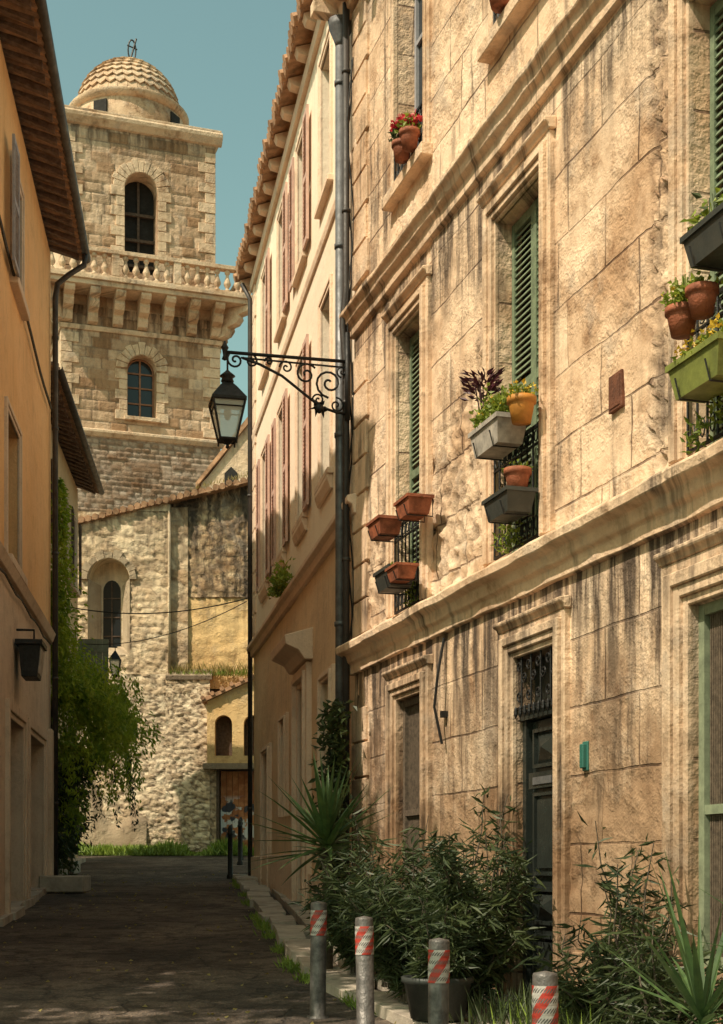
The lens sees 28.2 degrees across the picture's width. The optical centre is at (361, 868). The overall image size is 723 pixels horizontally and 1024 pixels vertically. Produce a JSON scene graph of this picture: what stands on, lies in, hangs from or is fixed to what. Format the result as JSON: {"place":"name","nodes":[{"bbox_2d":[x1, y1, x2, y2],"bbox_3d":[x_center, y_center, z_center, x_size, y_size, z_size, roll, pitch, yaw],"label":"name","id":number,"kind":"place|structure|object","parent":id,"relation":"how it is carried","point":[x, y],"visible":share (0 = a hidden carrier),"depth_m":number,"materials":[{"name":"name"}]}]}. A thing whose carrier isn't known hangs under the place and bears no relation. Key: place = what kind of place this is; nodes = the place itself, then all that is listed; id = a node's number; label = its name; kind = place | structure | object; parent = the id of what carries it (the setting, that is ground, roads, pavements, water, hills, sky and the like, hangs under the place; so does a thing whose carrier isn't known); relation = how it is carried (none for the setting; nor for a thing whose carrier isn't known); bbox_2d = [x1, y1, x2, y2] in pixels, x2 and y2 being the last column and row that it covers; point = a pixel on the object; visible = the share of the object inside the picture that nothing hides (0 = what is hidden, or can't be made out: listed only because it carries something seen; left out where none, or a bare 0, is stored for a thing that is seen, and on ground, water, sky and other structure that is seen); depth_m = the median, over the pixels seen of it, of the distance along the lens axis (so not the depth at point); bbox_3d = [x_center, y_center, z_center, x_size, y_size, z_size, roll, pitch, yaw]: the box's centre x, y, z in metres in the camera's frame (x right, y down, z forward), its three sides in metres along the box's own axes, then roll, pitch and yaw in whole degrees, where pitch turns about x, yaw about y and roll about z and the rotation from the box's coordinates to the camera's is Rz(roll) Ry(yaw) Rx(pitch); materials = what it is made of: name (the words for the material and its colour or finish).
{"place":"outdoors","nodes":[
{"label":"outdoors","id":0,"kind":"place"},
{"bbox_2d":[0,858,85,926],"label":"pavement","id":1,"kind":"structure","parent":0,"point":[18,908],"depth_m":20.93,"materials":[{"name":"stone"}]},
{"bbox_2d":[50,38,251,511],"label":"church bell tower","id":2,"kind":"structure","parent":0,"point":[151,314],"depth_m":50.03,"materials":[{"name":"beige stone"}]},
{"bbox_2d":[127,359,153,417],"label":"arched window","id":3,"kind":"structure","parent":2,"relation":"in","point":[140,379],"depth_m":50.32,"materials":[{"name":"blue glass"}]},
{"bbox_2d":[46,0,296,450],"label":"sky","id":4,"kind":"structure","parent":0,"point":[222,60],"materials":[{"name":"blue"}]},
{"bbox_2d":[0,855,392,1023],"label":"road","id":5,"kind":"structure","parent":0,"point":[153,950],"depth_m":15.43,"materials":[{"name":"grey asphalt"}]},
{"bbox_2d":[39,861,90,891],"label":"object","id":6,"kind":"structure","parent":5,"relation":"on","point":[59,882],"depth_m":24.10,"materials":[{"name":"stone"}]},
{"bbox_2d":[0,871,395,1023],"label":"fallen leaves","id":7,"kind":"object","parent":5,"relation":"on","point":[134,939],"visible":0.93,"depth_m":17.41,"materials":[{"name":"brown plant"}]},
{"bbox_2d":[227,825,232,878],"bbox_3d":[-2.550,-0.273,27.900,0.140,1.150,0.136,0,0,0],"label":"iron bollard","id":8,"kind":"object","parent":5,"relation":"on","point":[230,852],"visible":0.89,"depth_m":27.86,"materials":[{"name":"black metal"}]},
{"bbox_2d":[237,819,242,864],"bbox_3d":[-2.750,-0.549,32.500,0.140,1.150,0.136,0,0,0],"label":"iron bollard","id":9,"kind":"object","parent":5,"relation":"on","point":[239,826],"visible":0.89,"depth_m":32.46,"materials":[{"name":"black metal"}]},
{"bbox_2d":[239,817,243,859],"bbox_3d":[-2.900,-0.669,34.500,0.140,1.150,0.136,0,0,0],"label":"iron bollard","id":10,"kind":"object","parent":5,"relation":"on","point":[242,838],"visible":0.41,"depth_m":34.48,"materials":[{"name":"black metal"}]},
{"bbox_2d":[229,877,375,1013],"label":"kerb weeds","id":11,"kind":"object","parent":5,"relation":"on","point":[289,964],"visible":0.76,"depth_m":15.80,"materials":[{"name":"green plant"}]},
{"bbox_2d":[307,901,327,1018],"bbox_3d":[-0.345,0.774,11.430,0.173,1.032,0.173,1,0,-13],"label":"bollard","id":12,"kind":"object","parent":5,"relation":"on","point":[318,923],"visible":0.98,"depth_m":11.38,"materials":[{"name":"metal"}]},
{"bbox_2d":[355,916,374,1023],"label":"bollard","id":13,"kind":"object","parent":5,"relation":"on","point":[364,947],"visible":1,"depth_m":10.11,"materials":[{"name":"metal"}]},
{"bbox_2d":[428,938,449,1023],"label":"bollard","id":14,"kind":"object","parent":5,"relation":"on","point":[438,975],"visible":1,"depth_m":8.68,"materials":[{"name":"metal"}]},
{"bbox_2d":[532,971,558,1023],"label":"bollard","id":15,"kind":"object","parent":5,"relation":"on","point":[545,1005],"visible":1,"depth_m":7.14,"materials":[{"name":"metal"}]},
{"bbox_2d":[232,874,530,1023],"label":"pavement","id":16,"kind":"structure","parent":0,"point":[290,933],"depth_m":14.89,"materials":[{"name":"stone"}]},
{"bbox_2d":[240,752,394,968],"bbox_3d":[-0.380,-0.098,13.759,1.555,2.108,1.709,0,0,0],"label":"yucca plant","id":17,"kind":"object","parent":16,"relation":"on","point":[320,823],"visible":0.8,"depth_m":13.61,"materials":[{"name":"green plant"}]},
{"bbox_2d":[287,845,412,974],"bbox_3d":[0.010,0.406,13.208,1.301,1.256,1.329,0,0,28],"label":"oleander bush","id":18,"kind":"object","parent":16,"relation":"on","point":[345,946],"visible":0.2,"depth_m":13.06,"materials":[{"name":"green plant"}]},
{"bbox_2d":[323,804,465,987],"bbox_3d":[0.343,0.221,12.348,1.339,1.602,1.288,0,0,0],"label":"oleander bush","id":19,"kind":"object","parent":16,"relation":"on","point":[368,863],"visible":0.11,"depth_m":12.27,"materials":[{"name":"green plant"}]},
{"bbox_2d":[332,835,502,1002],"bbox_3d":[0.452,0.414,11.521,1.375,1.376,1.375,0,0,0],"label":"oleander bush","id":20,"kind":"object","parent":16,"relation":"on","point":[392,965],"visible":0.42,"depth_m":11.38,"materials":[{"name":"green plant"}]},
{"bbox_2d":[374,883,489,1020],"bbox_3d":[0.574,0.606,10.693,0.828,1.015,0.957,0,0,-20],"label":"oleander bush","id":21,"kind":"object","parent":16,"relation":"on","point":[416,986],"visible":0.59,"depth_m":10.54,"materials":[{"name":"green plant"}]},
{"bbox_2d":[398,784,548,1011],"bbox_3d":[0.861,0.216,11.022,1.185,1.767,1.121,0,0,-44],"label":"oleander bush","id":22,"kind":"object","parent":16,"relation":"on","point":[496,950],"visible":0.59,"depth_m":10.89,"materials":[{"name":"green plant"}]},
{"bbox_2d":[458,794,532,996],"bbox_3d":[1.066,0.218,11.740,0.847,1.671,0.642,0,0,0],"label":"oleander bush","id":23,"kind":"object","parent":16,"relation":"on","point":[507,839],"visible":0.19,"depth_m":11.80,"materials":[{"name":"green plant"}]},
{"bbox_2d":[427,977,686,1023],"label":"plants","id":24,"kind":"object","parent":16,"relation":"on","point":[522,1010],"visible":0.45,"depth_m":10.37,"materials":[{"name":"green plant"}]},
{"bbox_2d":[512,864,660,1023],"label":"oleander bush","id":25,"kind":"object","parent":16,"relation":"on","point":[572,994],"visible":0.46,"depth_m":9.80,"materials":[{"name":"green plant"}]},
{"bbox_2d":[566,811,697,1023],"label":"oleander bush","id":26,"kind":"object","parent":16,"relation":"on","point":[606,980],"visible":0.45,"depth_m":9.16,"materials":[{"name":"green plant"}]},
{"bbox_2d":[565,847,722,1023],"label":"yucca plant","id":27,"kind":"object","parent":16,"relation":"on","point":[695,985],"visible":1,"depth_m":7.48,"materials":[{"name":"green plant"}]},
{"bbox_2d":[587,917,722,1023],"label":"oleander bush","id":28,"kind":"object","parent":16,"relation":"on","point":[655,972],"visible":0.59,"depth_m":8.59,"materials":[{"name":"green plant"}]},
{"bbox_2d":[690,886,722,1023],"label":"yucca plant","id":29,"kind":"object","parent":16,"relation":"on","point":[712,944],"visible":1,"depth_m":7.29,"materials":[{"name":"green plant"}]},
{"bbox_3d":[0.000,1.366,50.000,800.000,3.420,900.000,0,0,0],"label":"ground","id":30,"kind":"structure","parent":0,"visible":0},
{"bbox_2d":[0,0,90,916],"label":"orange townhouse","id":31,"kind":"structure","parent":30,"relation":"on","point":[41,213],"depth_m":21.30,"materials":[{"name":"paint"}]},
{"bbox_2d":[12,133,19,277],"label":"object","id":32,"kind":"structure","parent":31,"relation":"in","point":[15,152],"depth_m":19.52,"materials":[{"name":"brown wood"}]},
{"bbox_2d":[0,215,51,644],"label":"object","id":33,"kind":"object","parent":31,"relation":"attached to","point":[29,329],"visible":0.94,"depth_m":21.60,"materials":[{"name":"black metal"}]},
{"bbox_2d":[15,629,46,680],"bbox_3d":[-4.751,-3.083,20.624,0.400,0.717,0.700,0,0,-7],"label":"wall lantern box","id":34,"kind":"object","parent":31,"relation":"attached to","point":[32,654],"visible":1,"depth_m":20.35,"materials":[{"name":"black metal"}]},
{"bbox_2d":[52,254,87,874],"bbox_3d":[-5.141,-5.137,25.342,0.627,11.425,0.120,0,0,-7],"label":"drainpipe","id":35,"kind":"object","parent":31,"relation":"attached to","point":[55,336],"visible":0.93,"depth_m":25.27,"materials":[{"name":"metal"}]},
{"bbox_2d":[51,361,108,859],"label":"ochre cottage","id":36,"kind":"structure","parent":30,"relation":"on","point":[77,468],"depth_m":31.83,"materials":[{"name":"paint"}]},
{"bbox_2d":[51,459,108,688],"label":"windows and shutters","id":37,"kind":"structure","parent":36,"relation":"in","point":[101,651],"depth_m":33.32,"materials":[{"name":"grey wood"}]},
{"bbox_2d":[51,477,165,874],"bbox_3d":[-5.064,-3.327,27.338,2.622,7.415,3.976,0,0,-5],"label":"wisteria vine","id":38,"kind":"object","parent":36,"relation":"attached to","point":[100,712],"visible":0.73,"depth_m":26.33,"materials":[{"name":"green plant"}]},
{"bbox_2d":[108,646,121,677],"bbox_3d":[-6.170,-4.862,33.748,1.045,0.756,0.283,0,0,-5],"label":"street lamp","id":39,"kind":"object","parent":36,"relation":"attached to","point":[116,660],"visible":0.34,"depth_m":33.69,"materials":[{"name":"black metal"}]},
{"bbox_2d":[74,598,247,644],"bbox_3d":[-5.230,-5.238,30.166,2.049,0.595,7.191,0,0,-39],"label":"overhead cable","id":40,"kind":"object","parent":36,"relation":"attached to","point":[165,612],"visible":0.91,"depth_m":29.14,"materials":[{"name":"black rubber"}]},
{"bbox_2d":[78,477,253,851],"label":"stone chapel","id":41,"kind":"structure","parent":30,"relation":"on","point":[187,550],"depth_m":37.51,"materials":[{"name":"stone"}]},
{"bbox_2d":[82,549,136,654],"bbox_3d":[-6.603,-6.951,37.735,1.461,2.754,0.590,0,0,0],"label":"lancet window","id":42,"kind":"structure","parent":41,"relation":"in","point":[111,592],"depth_m":37.82,"materials":[{"name":"beige stone"}]},
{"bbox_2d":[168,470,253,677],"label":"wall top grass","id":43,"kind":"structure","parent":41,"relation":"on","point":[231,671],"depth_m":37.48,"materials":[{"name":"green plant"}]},
{"bbox_2d":[196,417,252,490],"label":"church nave","id":44,"kind":"structure","parent":41,"relation":"on","point":[225,464],"depth_m":43.00,"materials":[{"name":"stone"}]},
{"bbox_2d":[216,770,253,847],"bbox_3d":[-3.240,-1.424,37.540,1.080,2.600,0.320,0,0,0],"label":"graffiti door","id":45,"kind":"structure","parent":41,"relation":"in","point":[240,778],"depth_m":37.58,"materials":[{"name":"brown wood"}]},
{"bbox_2d":[78,836,253,855],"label":"verge grass","id":46,"kind":"structure","parent":30,"relation":"on","point":[219,848],"depth_m":36.40,"materials":[{"name":"green plant"}]},
{"bbox_2d":[233,0,358,909],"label":"cream townhouse","id":47,"kind":"structure","parent":30,"relation":"on","point":[285,268],"depth_m":21.37,"materials":[{"name":"paint"}]},
{"bbox_2d":[240,283,252,875],"bbox_3d":[-2.207,-5.384,27.576,0.251,11.720,0.105,0,0,8],"label":"drainpipe","id":48,"kind":"object","parent":47,"relation":"attached to","point":[249,494],"visible":0.85,"depth_m":27.53,"materials":[{"name":"black metal"}]},
{"bbox_2d":[266,556,295,598],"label":"ledge weeds","id":49,"kind":"object","parent":47,"relation":"on","point":[280,578],"visible":0.98,"depth_m":21.94,"materials":[{"name":"green plant"}]},
{"bbox_2d":[256,104,308,593],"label":"windows and shutters","id":50,"kind":"structure","parent":47,"relation":"in","point":[305,120],"depth_m":22.27,"materials":[{"name":"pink wood"}]},
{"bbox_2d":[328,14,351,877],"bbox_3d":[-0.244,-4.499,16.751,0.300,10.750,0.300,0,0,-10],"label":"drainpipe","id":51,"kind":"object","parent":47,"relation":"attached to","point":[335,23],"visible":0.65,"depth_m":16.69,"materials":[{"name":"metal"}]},
{"bbox_2d":[310,0,722,1023],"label":"sandstone townhouse","id":52,"kind":"structure","parent":30,"relation":"on","point":[526,208],"depth_m":11.27,"materials":[{"name":"beige stone"}]},
{"bbox_2d":[208,332,349,448],"bbox_3d":[-0.919,-5.419,16.281,1.596,1.410,0.393,0,0,-13],"label":"street lamp","id":53,"kind":"object","parent":52,"relation":"attached to","point":[227,403],"visible":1,"depth_m":16.19,"materials":[{"name":"black metal"}]},
{"bbox_2d":[304,698,356,910],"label":"climbing ivy","id":54,"kind":"object","parent":52,"relation":"attached to","point":[335,729],"visible":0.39,"depth_m":16.06,"materials":[{"name":"green plant"}]},
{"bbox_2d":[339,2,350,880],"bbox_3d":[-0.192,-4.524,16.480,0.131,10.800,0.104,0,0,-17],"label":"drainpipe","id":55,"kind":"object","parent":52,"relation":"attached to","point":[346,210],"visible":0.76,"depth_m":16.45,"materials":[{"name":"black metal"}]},
{"bbox_2d":[346,57,354,638],"bbox_3d":[-0.134,-5.949,16.446,0.094,6.652,0.079,0,0,-17],"label":"wall cable","id":56,"kind":"object","parent":52,"relation":"attached to","point":[347,330],"depth_m":16.42,"materials":[{"name":"black metal"}]},
{"bbox_2d":[366,514,402,542],"bbox_3d":[0.240,-3.411,14.418,0.304,0.211,0.430,0,0,-17],"label":"flower box","id":57,"kind":"object","parent":52,"relation":"attached to","point":[384,528],"visible":0.91,"depth_m":14.27,"materials":[{"name":"ceramic"}]},
{"bbox_2d":[373,562,414,594],"bbox_3d":[0.333,-2.880,14.247,0.324,0.269,0.530,0,0,-17],"label":"flower box","id":58,"kind":"object","parent":52,"relation":"on","point":[383,586],"visible":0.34,"depth_m":14.23,"materials":[{"name":"black metal"}]},
{"bbox_2d":[387,113,409,163],"bbox_3d":[0.401,-7.293,14.340,0.284,0.458,0.238,0,0,-17],"label":"flower pot","id":59,"kind":"object","parent":52,"relation":"on","point":[401,156],"visible":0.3,"depth_m":14.29,"materials":[{"name":"ceramic"}]},
{"bbox_2d":[385,561,418,584],"bbox_3d":[0.395,-2.874,13.900,0.264,0.217,0.370,0,0,-17],"label":"flower box","id":60,"kind":"object","parent":52,"relation":"on","point":[401,573],"visible":1,"depth_m":13.77,"materials":[{"name":"ceramic"}]},
{"bbox_2d":[394,109,422,152],"bbox_3d":[0.469,-7.245,14.104,0.282,0.362,0.243,0,0,-17],"label":"flower pot","id":61,"kind":"object","parent":52,"relation":"on","point":[409,129],"visible":1,"depth_m":14.05,"materials":[{"name":"ceramic"}]},
{"bbox_2d":[393,492,434,522],"bbox_3d":[0.505,-3.451,13.743,0.304,0.210,0.434,0,0,-17],"label":"flower box","id":62,"kind":"object","parent":52,"relation":"on","point":[412,507],"visible":1,"depth_m":13.60,"materials":[{"name":"ceramic"}]},
{"bbox_2d":[433,638,447,743],"bbox_3d":[0.742,-1.674,13.535,0.134,1.005,0.064,0,0,-17],"label":"bell pull","id":63,"kind":"object","parent":52,"relation":"attached to","point":[443,714],"visible":1,"depth_m":13.52,"materials":[{"name":"black metal"}]},
{"bbox_2d":[468,382,525,460],"bbox_3d":[1.109,-3.644,11.692,0.344,0.538,0.633,0,0,-17],"label":"flower box","id":64,"kind":"object","parent":52,"relation":"attached to","point":[496,435],"visible":0.84,"depth_m":11.56,"materials":[{"name":"grey metal"}]},
{"bbox_2d":[459,367,504,419],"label":"aeonium plant","id":65,"kind":"object","parent":64,"relation":"in","point":[491,379],"visible":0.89,"depth_m":11.90,"materials":[{"name":"purple plant"}]},
{"bbox_2d":[489,0,509,13],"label":"flower pot","id":66,"kind":"object","parent":52,"relation":"on","point":[498,6],"visible":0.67,"depth_m":11.91,"materials":[{"name":"ceramic"}]},
{"bbox_2d":[481,485,537,524],"bbox_3d":[1.185,-2.908,11.475,0.304,0.245,0.530,0,0,-17],"label":"flower box","id":67,"kind":"object","parent":52,"relation":"attached to","point":[509,504],"visible":1,"depth_m":11.30,"materials":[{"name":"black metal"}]},
{"bbox_2d":[501,459,533,486],"bbox_3d":[1.227,-3.089,11.309,0.220,0.250,0.228,0,0,44],"label":"flower pot","id":68,"kind":"object","parent":67,"relation":"on","point":[518,475],"visible":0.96,"depth_m":11.23,"materials":[{"name":"ceramic"}]},
{"bbox_2d":[501,378,538,425],"bbox_3d":[1.247,-3.641,11.230,0.286,0.314,0.256,0,0,-17],"label":"flower pot","id":69,"kind":"object","parent":52,"relation":"on","point":[521,403],"visible":1,"depth_m":11.16,"materials":[{"name":"ceramic"}]},
{"bbox_2d":[514,646,552,996],"bbox_3d":[1.488,-0.334,11.587,0.244,2.820,0.820,0,0,-17],"label":"entrance door","id":70,"kind":"structure","parent":52,"relation":"in","point":[537,720],"depth_m":11.73,"materials":[{"name":"paint"}]},
{"bbox_2d":[403,393,722,605],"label":"balcony weeds","id":71,"kind":"object","parent":52,"relation":"on","point":[706,425],"visible":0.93,"depth_m":9.01,"materials":[{"name":"green plant"}]},
{"bbox_2d":[403,598,722,968],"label":"screened windows","id":72,"kind":"structure","parent":52,"relation":"in","point":[711,613],"depth_m":9.15,"materials":[{"name":"green wood"}]},
{"bbox_2d":[580,741,588,770],"bbox_3d":[1.650,-0.834,10.654,0.050,0.220,0.090,0,0,-17],"label":"doorbell plate","id":73,"kind":"object","parent":52,"relation":"attached to","point":[584,755],"visible":1,"depth_m":10.62,"materials":[{"name":"teal metal"}]},
{"bbox_2d":[609,369,624,414],"bbox_3d":[1.813,-3.374,10.170,0.056,0.260,0.200,0,0,-17],"label":"rusty access plate","id":74,"kind":"object","parent":52,"relation":"attached to","point":[616,392],"visible":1,"depth_m":10.12,"materials":[{"name":"brown metal"}]},
{"bbox_2d":[659,274,696,339],"bbox_3d":[1.954,-3.421,8.737,0.251,0.353,0.243,0,0,-17],"label":"flower pot","id":75,"kind":"object","parent":52,"relation":"on","point":[681,323],"visible":0.69,"depth_m":8.69,"materials":[{"name":"ceramic"}]},
{"bbox_2d":[665,313,722,403],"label":"flower box","id":76,"kind":"object","parent":52,"relation":"on","point":[695,373],"visible":1,"depth_m":8.43,"materials":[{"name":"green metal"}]},
{"bbox_2d":[677,271,722,319],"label":"flower pot","id":77,"kind":"object","parent":52,"relation":"on","point":[701,294],"visible":1,"depth_m":8.51,"materials":[{"name":"ceramic"}]},
{"bbox_2d":[679,187,722,272],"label":"flower box","id":78,"kind":"object","parent":52,"relation":"attached to","point":[701,240],"visible":1,"depth_m":8.33,"materials":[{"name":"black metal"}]}
]}

